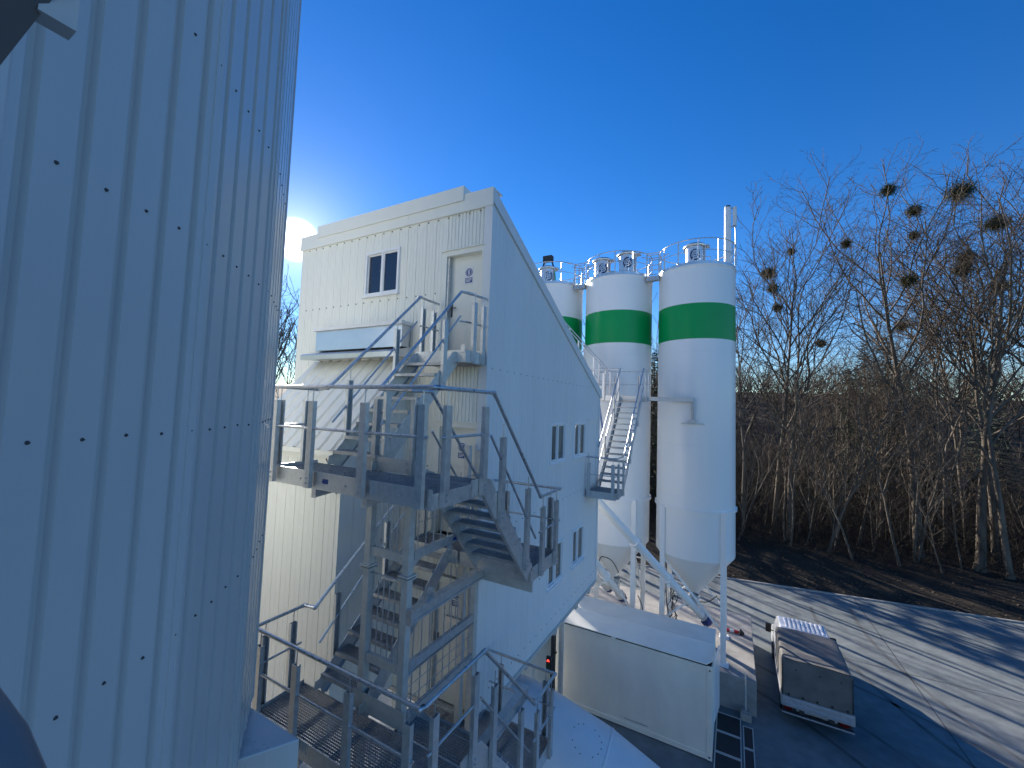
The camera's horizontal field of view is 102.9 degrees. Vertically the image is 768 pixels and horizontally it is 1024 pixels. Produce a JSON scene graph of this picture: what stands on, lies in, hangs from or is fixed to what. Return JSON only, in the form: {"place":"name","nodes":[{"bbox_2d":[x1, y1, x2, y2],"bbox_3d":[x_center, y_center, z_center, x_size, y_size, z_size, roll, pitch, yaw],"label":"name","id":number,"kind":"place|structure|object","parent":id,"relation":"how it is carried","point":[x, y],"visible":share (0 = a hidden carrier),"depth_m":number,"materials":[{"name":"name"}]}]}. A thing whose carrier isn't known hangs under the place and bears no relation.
{"place":"outdoors","nodes":[
{"label":"outdoors","id":0,"kind":"place"},
{"bbox_2d":[0,687,46,767],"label":"steel handrail","id":1,"kind":"object","parent":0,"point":[19,748],"visible":1,"depth_m":0.33,"materials":[{"name":"grey metal"}]},
{"bbox_2d":[0,0,79,64],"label":"overhead steel beam","id":2,"kind":"structure","parent":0,"point":[18,18],"depth_m":0.60,"materials":[{"name":"grey metal"}]},
{"bbox_2d":[252,290,561,767],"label":"stair tower","id":3,"kind":"structure","parent":0,"point":[506,557],"depth_m":5.54,"materials":[{"name":"metal"}]},
{"bbox_2d":[286,186,601,759],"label":"mixer building","id":4,"kind":"structure","parent":0,"point":[443,249],"depth_m":8.88,"materials":[{"name":"grey metal"}]},
{"bbox_2d":[258,320,411,735],"bbox_3d":[-3.932,2.337,8.369,3.300,7.395,1.696,0,-4,29],"label":"lean to annex","id":5,"kind":"object","parent":4,"relation":"attached to","point":[312,546],"visible":0.4,"depth_m":7.70,"materials":[{"name":"white metal"}]},
{"bbox_2d":[361,246,400,298],"bbox_3d":[-2.910,-2.481,9.150,1.100,1.050,0.135,0,-4,29],"label":"window","id":6,"kind":"structure","parent":4,"relation":"in","point":[382,267],"depth_m":9.14,"materials":[{"name":"white plastic"}]},
{"bbox_2d":[424,572,469,712],"bbox_3d":[-1.184,4.848,7.714,1.040,2.370,0.220,0,-4,29],"label":"door","id":7,"kind":"structure","parent":4,"relation":"in","point":[448,696],"depth_m":7.81,"materials":[{"name":"metal"}]},
{"bbox_2d":[432,420,477,532],"bbox_3d":[-1.081,1.816,7.896,1.040,2.190,0.220,0,-4,29],"label":"door","id":8,"kind":"structure","parent":4,"relation":"in","point":[460,427],"depth_m":7.99,"materials":[{"name":"metal"}]},
{"bbox_2d":[440,243,484,350],"bbox_3d":[-0.966,-1.606,8.101,1.040,2.190,0.220,0,-4,29],"label":"door","id":9,"kind":"structure","parent":4,"relation":"in","point":[463,266],"depth_m":8.18,"materials":[{"name":"metal"}]},
{"bbox_2d":[546,651,556,670],"bbox_3d":[1.403,9.643,14.323,0.180,0.430,0.830,0,-4,29],"label":"traffic light","id":10,"kind":"object","parent":4,"relation":"attached to","point":[549,662],"visible":1,"depth_m":14.05,"materials":[{"name":"black plastic"}]},
{"bbox_2d":[545,538,563,592],"bbox_3d":[1.108,4.661,10.573,0.135,1.060,1.090,0,-4,29],"label":"window","id":11,"kind":"structure","parent":4,"relation":"in","point":[554,575],"depth_m":10.69,"materials":[{"name":"white plastic"}]},
{"bbox_2d":[548,423,566,465],"bbox_3d":[1.199,1.557,10.733,0.135,1.060,1.090,0,-4,29],"label":"window","id":12,"kind":"structure","parent":4,"relation":"in","point":[557,448],"depth_m":10.71,"materials":[{"name":"white plastic"}]},
{"bbox_2d":[570,523,584,569],"bbox_3d":[1.937,4.781,12.098,0.135,1.060,1.090,0,-4,29],"label":"window","id":13,"kind":"structure","parent":4,"relation":"in","point":[577,535],"depth_m":12.08,"materials":[{"name":"white plastic"}]},
{"bbox_2d":[572,422,586,458],"bbox_3d":[2.023,1.675,12.249,0.135,1.060,1.090,0,-4,29],"label":"window","id":14,"kind":"structure","parent":4,"relation":"in","point":[579,432],"depth_m":12.22,"materials":[{"name":"white plastic"}]},
{"bbox_2d":[587,419,597,486],"bbox_3d":[2.613,2.269,13.371,0.121,2.250,1.020,0,-4,29],"label":"door","id":15,"kind":"structure","parent":4,"relation":"in","point":[592,423],"depth_m":13.48,"materials":[{"name":"grey metal"}]},
{"bbox_2d":[521,638,550,687],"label":"underpass wall","id":16,"kind":"structure","parent":0,"point":[541,655],"depth_m":15.22,"materials":[{"name":"metal"}]},
{"bbox_2d":[422,674,659,767],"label":"concrete mixer truck","id":17,"kind":"object","parent":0,"point":[583,738],"visible":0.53,"depth_m":9.09,"materials":[{"name":"white paint"}]},
{"bbox_2d":[550,622,563,694],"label":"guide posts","id":18,"kind":"object","parent":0,"point":[560,656],"visible":0.29,"depth_m":14.65,"materials":[{"name":"metal"}]},
{"bbox_2d":[251,561,1023,767],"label":"yard","id":19,"kind":"structure","parent":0,"point":[982,655],"depth_m":17.15,"materials":[{"name":"concrete"}]},
{"bbox_2d":[0,0,301,767],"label":"clad silo","id":20,"kind":"object","parent":19,"relation":"on","point":[145,153],"visible":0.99,"depth_m":2.00,"materials":[{"name":"grey metal"}]},
{"bbox_2d":[550,596,719,761],"bbox_3d":[4.452,10.557,15.706,6.338,3.376,2.515,0,-4,29],"label":"storage container","id":21,"kind":"object","parent":19,"relation":"on","point":[654,675],"visible":0.75,"depth_m":14.51,"materials":[{"name":"white metal"}]},
{"bbox_2d":[586,585,756,716],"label":"foundation slab","id":22,"kind":"structure","parent":19,"relation":"on","point":[740,658],"depth_m":17.59,"materials":[{"name":"concrete"}]},
{"bbox_2d":[535,255,583,352],"bbox_3d":[1.996,2.094,21.741,3.340,18.320,3.340,0,-4,29],"label":"cement silo","id":23,"kind":"object","parent":22,"relation":"on","point":[567,298],"visible":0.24,"depth_m":20.78,"materials":[{"name":"white paint"}]},
{"bbox_2d":[568,260,594,289],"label":"silo walkway","id":24,"kind":"structure","parent":23,"relation":"attached to","point":[581,287],"depth_m":20.66,"materials":[{"name":"silver metal"}]},
{"bbox_2d":[585,250,652,610],"bbox_3d":[5.105,2.387,20.027,3.340,17.740,3.340,0,-4,29],"label":"cement silo","id":25,"kind":"object","parent":22,"relation":"on","point":[618,325],"visible":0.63,"depth_m":18.79,"materials":[{"name":"white paint"}]},
{"bbox_2d":[596,575,611,592],"bbox_3d":[3.313,8.256,17.948,0.420,3.741,5.919,0,-4,33],"label":"screw conveyor","id":26,"kind":"object","parent":25,"relation":"attached to","point":[606,587],"visible":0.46,"depth_m":19.49,"materials":[{"name":"white metal"}]},
{"bbox_2d":[597,559,626,602],"bbox_3d":[3.600,7.590,16.965,0.450,4.904,6.046,-1,-4,36],"label":"screw conveyor","id":27,"kind":"object","parent":25,"relation":"attached to","point":[614,584],"visible":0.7,"depth_m":17.88,"materials":[{"name":"white metal"}]},
{"bbox_2d":[655,237,736,668],"bbox_3d":[8.225,2.375,18.332,3.340,17.770,3.340,0,-4,29],"label":"cement silo","id":28,"kind":"object","parent":22,"relation":"on","point":[695,502],"visible":0.88,"depth_m":17.11,"materials":[{"name":"white paint"}]},
{"bbox_2d":[566,323,704,500],"bbox_3d":[2.729,-1.135,16.258,8.640,9.736,6.196,0,-4,29],"label":"stair","id":29,"kind":"object","parent":28,"relation":"attached to","point":[598,491],"visible":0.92,"depth_m":15.09,"materials":[{"name":"metal"}]},
{"bbox_2d":[639,248,668,281],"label":"silo walkway","id":30,"kind":"structure","parent":28,"relation":"attached to","point":[653,278],"depth_m":18.98,"materials":[{"name":"silver metal"}]},
{"bbox_2d":[598,499,711,626],"bbox_3d":[5.611,7.080,16.283,6.399,6.031,0.480,3,-4,-23],"label":"screw conveyor","id":31,"kind":"object","parent":28,"relation":"attached to","point":[636,544],"visible":0.88,"depth_m":16.19,"materials":[{"name":"white metal"}]},
{"bbox_2d":[666,587,677,618],"bbox_3d":[6.785,9.295,17.260,0.468,1.434,0.125,0,-4,29],"label":"cable bundle","id":32,"kind":"object","parent":28,"relation":"attached to","point":[672,596],"visible":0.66,"depth_m":17.24,"materials":[{"name":"black rubber"}]},
{"bbox_2d":[724,205,736,268],"bbox_3d":[10.059,-6.627,18.782,0.515,3.250,0.280,0,-4,29],"label":"antenna mast","id":33,"kind":"object","parent":28,"relation":"on","point":[727,228],"visible":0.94,"depth_m":18.73,"materials":[{"name":"white metal"}]},
{"bbox_2d":[714,711,755,767],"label":"pit covers","id":34,"kind":"object","parent":19,"relation":"on","point":[728,751],"visible":0.96,"depth_m":13.86,"materials":[{"name":"metal"}]},
{"bbox_2d":[740,673,751,723],"bbox_3d":[8.657,11.563,15.107,0.360,1.620,0.360,0,-4,29],"label":"shovel","id":35,"kind":"object","parent":19,"relation":"on","point":[745,714],"visible":1,"depth_m":14.98,"materials":[{"name":"metal"}]},
{"bbox_2d":[765,616,855,734],"bbox_3d":[12.125,11.384,16.910,2.590,2.402,5.872,0,-4,29],"label":"canvas truck","id":36,"kind":"object","parent":19,"relation":"on","point":[810,662],"visible":1,"depth_m":14.71,"materials":[{"name":"grey fabric"}]},
{"bbox_2d":[628,562,1023,623],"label":"kerb","id":37,"kind":"structure","parent":19,"relation":"on","point":[956,612],"depth_m":25.26,"materials":[{"name":"concrete"}]},
{"bbox_2d":[755,606,1023,767],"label":"tyre marks","id":38,"kind":"object","parent":19,"relation":"on","point":[900,708],"visible":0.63,"depth_m":15.13},
{"bbox_2d":[845,598,1023,767],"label":"yard joints","id":39,"kind":"object","parent":19,"relation":"on","point":[926,678],"visible":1,"depth_m":17.34,"materials":[{"name":"grey"}]},
{"bbox_2d":[274,388,1023,620],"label":"wooded bank","id":40,"kind":"structure","parent":0,"point":[907,577],"depth_m":29.46,"materials":[{"name":"brown plant"}]},
{"bbox_2d":[276,304,294,378],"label":"bare tree","id":41,"kind":"object","parent":40,"relation":"on","point":[284,342],"visible":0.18,"depth_m":63.50,"materials":[{"name":"brown plant"}]},
{"bbox_2d":[275,330,297,397],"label":"bare tree","id":42,"kind":"object","parent":40,"relation":"on","point":[289,368],"visible":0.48,"depth_m":47.57,"materials":[{"name":"brown plant"}]},
{"bbox_2d":[277,324,296,384],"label":"bare tree","id":43,"kind":"object","parent":40,"relation":"on","point":[287,361],"visible":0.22,"depth_m":47.73,"materials":[{"name":"brown plant"}]},
{"bbox_2d":[277,293,298,365],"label":"bare tree","id":44,"kind":"object","parent":40,"relation":"on","point":[281,334],"visible":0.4,"depth_m":52.08,"materials":[{"name":"brown plant"}]},
{"bbox_2d":[282,266,298,344],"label":"bare tree","id":45,"kind":"object","parent":40,"relation":"on","point":[292,303],"visible":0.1,"depth_m":57.27,"materials":[{"name":"brown plant"}]},
{"bbox_2d":[650,352,657,509],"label":"conifer","id":46,"kind":"object","parent":40,"relation":"on","point":[653,447],"visible":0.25,"depth_m":42.64,"materials":[{"name":"green plant"}]},
{"bbox_2d":[650,315,658,448],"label":"bare tree","id":47,"kind":"object","parent":40,"relation":"on","point":[657,356],"visible":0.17,"depth_m":46.49,"materials":[{"name":"brown plant"}]},
{"bbox_2d":[651,354,657,414],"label":"bare tree","id":48,"kind":"object","parent":40,"relation":"on","point":[654,388],"visible":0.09,"depth_m":35.22,"materials":[{"name":"brown plant"}]},
{"bbox_2d":[736,342,758,402],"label":"bare tree","id":49,"kind":"object","parent":40,"relation":"on","point":[745,376],"visible":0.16,"depth_m":36.36,"materials":[{"name":"brown plant"}]},
{"bbox_2d":[736,439,765,539],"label":"young tree","id":50,"kind":"object","parent":40,"relation":"on","point":[752,474],"visible":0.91,"depth_m":33.55,"materials":[{"name":"brown plant"}]},
{"bbox_2d":[740,405,806,534],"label":"young tree","id":51,"kind":"object","parent":40,"relation":"on","point":[769,456],"visible":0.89,"depth_m":34.86,"materials":[{"name":"brown plant"}]},
{"bbox_2d":[753,438,805,531],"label":"young tree","id":52,"kind":"object","parent":40,"relation":"on","point":[774,477],"visible":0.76,"depth_m":36.30,"materials":[{"name":"brown plant"}]},
{"bbox_2d":[715,242,845,533],"bbox_3d":[20.888,0.570,36.750,9.834,26.194,13.211,5,-4,-40],"label":"bare tree","id":53,"kind":"object","parent":40,"relation":"on","point":[739,401],"visible":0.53,"depth_m":36.15,"materials":[{"name":"brown plant"}]},
{"bbox_2d":[781,454,803,520],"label":"young tree","id":54,"kind":"object","parent":40,"relation":"on","point":[795,480],"visible":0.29,"depth_m":38.21,"materials":[{"name":"brown plant"}]},
{"bbox_2d":[758,380,830,541],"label":"young tree","id":55,"kind":"object","parent":40,"relation":"on","point":[785,471],"visible":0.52,"depth_m":35.12,"materials":[{"name":"brown plant"}]},
{"bbox_2d":[719,146,876,534],"bbox_3d":[23.058,-1.803,35.050,13.762,31.068,15.759,1,-4,11],"label":"bare tree","id":56,"kind":"object","parent":40,"relation":"on","point":[790,251],"visible":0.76,"depth_m":34.96,"materials":[{"name":"brown plant"}]},
{"bbox_2d":[756,362,842,545],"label":"young tree","id":57,"kind":"object","parent":40,"relation":"on","point":[796,467],"visible":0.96,"depth_m":32.32,"materials":[{"name":"brown plant"}]},
{"bbox_2d":[761,403,842,508],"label":"young tree","id":58,"kind":"object","parent":40,"relation":"on","point":[820,423],"visible":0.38,"depth_m":38.12,"materials":[{"name":"brown plant"}]},
{"bbox_2d":[780,413,827,542],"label":"young tree","id":59,"kind":"object","parent":40,"relation":"on","point":[809,487],"visible":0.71,"depth_m":34.02,"materials":[{"name":"brown plant"}]},
{"bbox_2d":[761,374,854,529],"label":"young tree","id":60,"kind":"object","parent":40,"relation":"on","point":[815,426],"visible":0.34,"depth_m":37.82,"materials":[{"name":"brown plant"}]},
{"bbox_2d":[774,403,853,560],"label":"young tree","id":61,"kind":"object","parent":40,"relation":"on","point":[842,530],"visible":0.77,"depth_m":32.25,"materials":[{"name":"brown plant"}]},
{"bbox_2d":[793,420,842,544],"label":"young tree","id":62,"kind":"object","parent":40,"relation":"on","point":[819,449],"visible":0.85,"depth_m":33.13,"materials":[{"name":"brown plant"}]},
{"bbox_2d":[798,442,838,542],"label":"young tree","id":63,"kind":"object","parent":40,"relation":"on","point":[815,473],"visible":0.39,"depth_m":36.39,"materials":[{"name":"brown plant"}]},
{"bbox_2d":[797,410,848,532],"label":"young tree","id":64,"kind":"object","parent":40,"relation":"on","point":[827,451],"visible":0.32,"depth_m":38.10,"materials":[{"name":"brown plant"}]},
{"bbox_2d":[736,220,910,539],"bbox_3d":[24.634,0.042,35.722,15.062,27.717,13.500,0,-4,33],"label":"bare tree","id":65,"kind":"object","parent":40,"relation":"on","point":[845,242],"visible":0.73,"depth_m":34.66,"materials":[{"name":"brown plant"}]},
{"bbox_2d":[761,328,898,525],"bbox_3d":[29.952,4.274,38.014,7.426,19.779,9.976,3,-4,-21],"label":"bare tree","id":66,"kind":"object","parent":40,"relation":"on","point":[837,424],"visible":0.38,"depth_m":37.75,"materials":[{"name":"brown plant"}]},
{"bbox_2d":[638,516,1023,616],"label":"leaf litter","id":67,"kind":"object","parent":40,"relation":"on","point":[879,577],"visible":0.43,"depth_m":28.05,"materials":[{"name":"brown plant"}]},
{"bbox_2d":[649,417,1023,575],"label":"undergrowth","id":68,"kind":"object","parent":40,"relation":"on","point":[896,517],"visible":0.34,"depth_m":35.91,"materials":[{"name":"brown plant"}]},
{"bbox_2d":[649,501,1023,583],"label":"brambles","id":69,"kind":"object","parent":40,"relation":"on","point":[885,548],"visible":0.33,"depth_m":31.76,"materials":[{"name":"brown plant"}]},
{"bbox_2d":[651,346,1023,467],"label":"wood","id":70,"kind":"object","parent":40,"relation":"on","point":[1015,404],"visible":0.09,"depth_m":75.65,"materials":[{"name":"brown plant"}]},
{"bbox_2d":[816,443,870,537],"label":"young tree","id":71,"kind":"object","parent":40,"relation":"on","point":[839,476],"visible":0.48,"depth_m":34.68,"materials":[{"name":"brown plant"}]},
{"bbox_2d":[822,439,869,545],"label":"young tree","id":72,"kind":"object","parent":40,"relation":"on","point":[844,480],"visible":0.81,"depth_m":32.23,"materials":[{"name":"brown plant"}]},
{"bbox_2d":[824,368,874,502],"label":"conifer","id":73,"kind":"object","parent":40,"relation":"on","point":[851,427],"visible":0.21,"depth_m":46.79,"materials":[{"name":"green plant"}]},
{"bbox_2d":[817,438,886,551],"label":"young tree","id":74,"kind":"object","parent":40,"relation":"on","point":[844,483],"visible":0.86,"depth_m":31.88,"materials":[{"name":"brown plant"}]},
{"bbox_2d":[802,380,902,534],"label":"young tree","id":75,"kind":"object","parent":40,"relation":"on","point":[842,438],"visible":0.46,"depth_m":36.33,"materials":[{"name":"brown plant"}]},
{"bbox_2d":[831,343,897,498],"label":"conifer","id":76,"kind":"object","parent":40,"relation":"on","point":[865,417],"visible":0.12,"depth_m":47.75,"materials":[{"name":"green plant"}]},
{"bbox_2d":[836,434,900,544],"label":"young tree","id":77,"kind":"object","parent":40,"relation":"on","point":[873,485],"visible":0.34,"depth_m":34.26,"materials":[{"name":"brown plant"}]},
{"bbox_2d":[850,452,886,535],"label":"young tree","id":78,"kind":"object","parent":40,"relation":"on","point":[867,491],"visible":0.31,"depth_m":36.09,"materials":[{"name":"brown plant"}]},
{"bbox_2d":[814,389,927,548],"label":"young tree","id":79,"kind":"object","parent":40,"relation":"on","point":[838,530],"visible":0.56,"depth_m":33.66,"materials":[{"name":"brown plant"}]},
{"bbox_2d":[793,304,950,544],"bbox_3d":[31.211,3.876,36.045,10.638,20.442,12.459,-1,-4,36],"label":"bare tree","id":80,"kind":"object","parent":40,"relation":"on","point":[871,478],"visible":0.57,"depth_m":33.65,"materials":[{"name":"brown plant"}]},
{"bbox_2d":[840,440,911,551],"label":"young tree","id":81,"kind":"object","parent":40,"relation":"on","point":[878,488],"visible":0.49,"depth_m":33.33,"materials":[{"name":"brown plant"}]},
{"bbox_2d":[858,448,901,552],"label":"young tree","id":82,"kind":"object","parent":40,"relation":"on","point":[879,495],"visible":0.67,"depth_m":33.06,"materials":[{"name":"brown plant"}]},
{"bbox_2d":[826,340,947,551],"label":"young tree","id":83,"kind":"object","parent":40,"relation":"on","point":[855,486],"visible":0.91,"depth_m":30.20,"materials":[{"name":"brown plant"}]},
{"bbox_2d":[817,346,968,565],"bbox_3d":[28.195,5.247,29.140,8.865,17.035,10.383,2,-3,5],"label":"bare tree","id":84,"kind":"object","parent":40,"relation":"on","point":[863,410],"visible":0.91,"depth_m":30.64,"materials":[{"name":"brown plant"}]},
{"bbox_2d":[764,130,1023,558],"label":"bare tree","id":85,"kind":"object","parent":40,"relation":"on","point":[887,191],"visible":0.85,"depth_m":32.25,"materials":[{"name":"brown plant"}]},
{"bbox_2d":[869,451,921,543],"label":"young tree","id":86,"kind":"object","parent":40,"relation":"on","point":[889,487],"visible":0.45,"depth_m":34.03,"materials":[{"name":"brown plant"}]},
{"bbox_2d":[869,337,927,498],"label":"conifer","id":87,"kind":"object","parent":40,"relation":"on","point":[886,452],"visible":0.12,"depth_m":47.24,"materials":[{"name":"green plant"}]},
{"bbox_2d":[828,300,980,544],"bbox_3d":[33.915,3.228,35.331,11.016,21.717,9.620,1,-3,10],"label":"bare tree","id":88,"kind":"object","parent":40,"relation":"on","point":[882,445],"visible":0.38,"depth_m":35.78,"materials":[{"name":"brown plant"}]},
{"bbox_2d":[878,424,936,546],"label":"young tree","id":89,"kind":"object","parent":40,"relation":"on","point":[908,477],"visible":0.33,"depth_m":34.89,"materials":[{"name":"brown plant"}]},
{"bbox_2d":[827,228,1023,543],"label":"bare tree","id":90,"kind":"object","parent":40,"relation":"on","point":[954,434],"visible":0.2,"depth_m":36.96,"materials":[{"name":"brown plant"}]},
{"bbox_2d":[904,454,946,542],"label":"young tree","id":91,"kind":"object","parent":40,"relation":"on","point":[926,497],"visible":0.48,"depth_m":33.62,"materials":[{"name":"brown plant"}]},
{"bbox_2d":[899,459,952,572],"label":"young tree","id":92,"kind":"object","parent":40,"relation":"on","point":[936,503],"visible":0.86,"depth_m":29.18,"materials":[{"name":"brown plant"}]},
{"bbox_2d":[838,199,1023,566],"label":"bare tree","id":93,"kind":"object","parent":40,"relation":"on","point":[989,486],"visible":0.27,"depth_m":32.85,"materials":[{"name":"brown plant"}]},
{"bbox_2d":[843,242,1023,548],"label":"bare tree","id":94,"kind":"object","parent":40,"relation":"on","point":[951,434],"visible":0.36,"depth_m":35.12,"materials":[{"name":"brown plant"}]},
{"bbox_2d":[849,370,1019,561],"bbox_3d":[31.938,6.329,30.545,9.196,15.088,7.852,1,-3,9],"label":"bare tree","id":95,"kind":"object","parent":40,"relation":"on","point":[918,490],"visible":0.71,"depth_m":29.64,"materials":[{"name":"brown plant"}]},
{"bbox_2d":[863,132,1023,374],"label":"bare tree","id":96,"kind":"object","parent":40,"relation":"on","point":[996,326],"visible":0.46,"depth_m":31.02,"materials":[{"name":"brown plant"}]},
{"bbox_2d":[919,426,980,568],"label":"young tree","id":97,"kind":"object","parent":40,"relation":"on","point":[953,507],"visible":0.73,"depth_m":29.56,"materials":[{"name":"brown plant"}]},
{"bbox_2d":[880,133,1023,572],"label":"bare tree","id":98,"kind":"object","parent":40,"relation":"on","point":[994,224],"visible":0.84,"depth_m":29.65,"materials":[{"name":"brown plant"}]},
{"bbox_2d":[890,367,1021,562],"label":"young tree","id":99,"kind":"object","parent":40,"relation":"on","point":[939,473],"visible":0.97,"depth_m":28.31,"materials":[{"name":"brown plant"}]},
{"bbox_2d":[889,219,1023,579],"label":"bare tree","id":100,"kind":"object","parent":40,"relation":"on","point":[1007,560],"visible":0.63,"depth_m":29.95,"materials":[{"name":"brown plant"}]},
{"bbox_2d":[938,449,979,556],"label":"young tree","id":101,"kind":"object","parent":40,"relation":"on","point":[961,491],"visible":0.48,"depth_m":32.59,"materials":[{"name":"brown plant"}]},
{"bbox_2d":[956,444,1006,554],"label":"young tree","id":102,"kind":"object","parent":40,"relation":"on","point":[977,479],"visible":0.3,"depth_m":34.51,"materials":[{"name":"brown plant"}]},
{"bbox_2d":[952,353,1023,497],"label":"conifer","id":103,"kind":"object","parent":40,"relation":"on","point":[998,439],"visible":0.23,"depth_m":45.17,"materials":[{"name":"green plant"}]},
{"bbox_2d":[952,241,1023,423],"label":"bare tree","id":104,"kind":"object","parent":40,"relation":"on","point":[1022,397],"visible":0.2,"depth_m":34.36,"materials":[{"name":"brown plant"}]},
{"bbox_2d":[1005,447,1023,572],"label":"young tree","id":105,"kind":"object","parent":40,"relation":"on","point":[1020,495],"visible":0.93,"depth_m":29.84,"materials":[{"name":"brown plant"}]},
{"bbox_2d":[276,0,1023,400],"label":"sky","id":106,"kind":"structure","parent":0,"point":[599,126],"materials":[{"name":"blue"}]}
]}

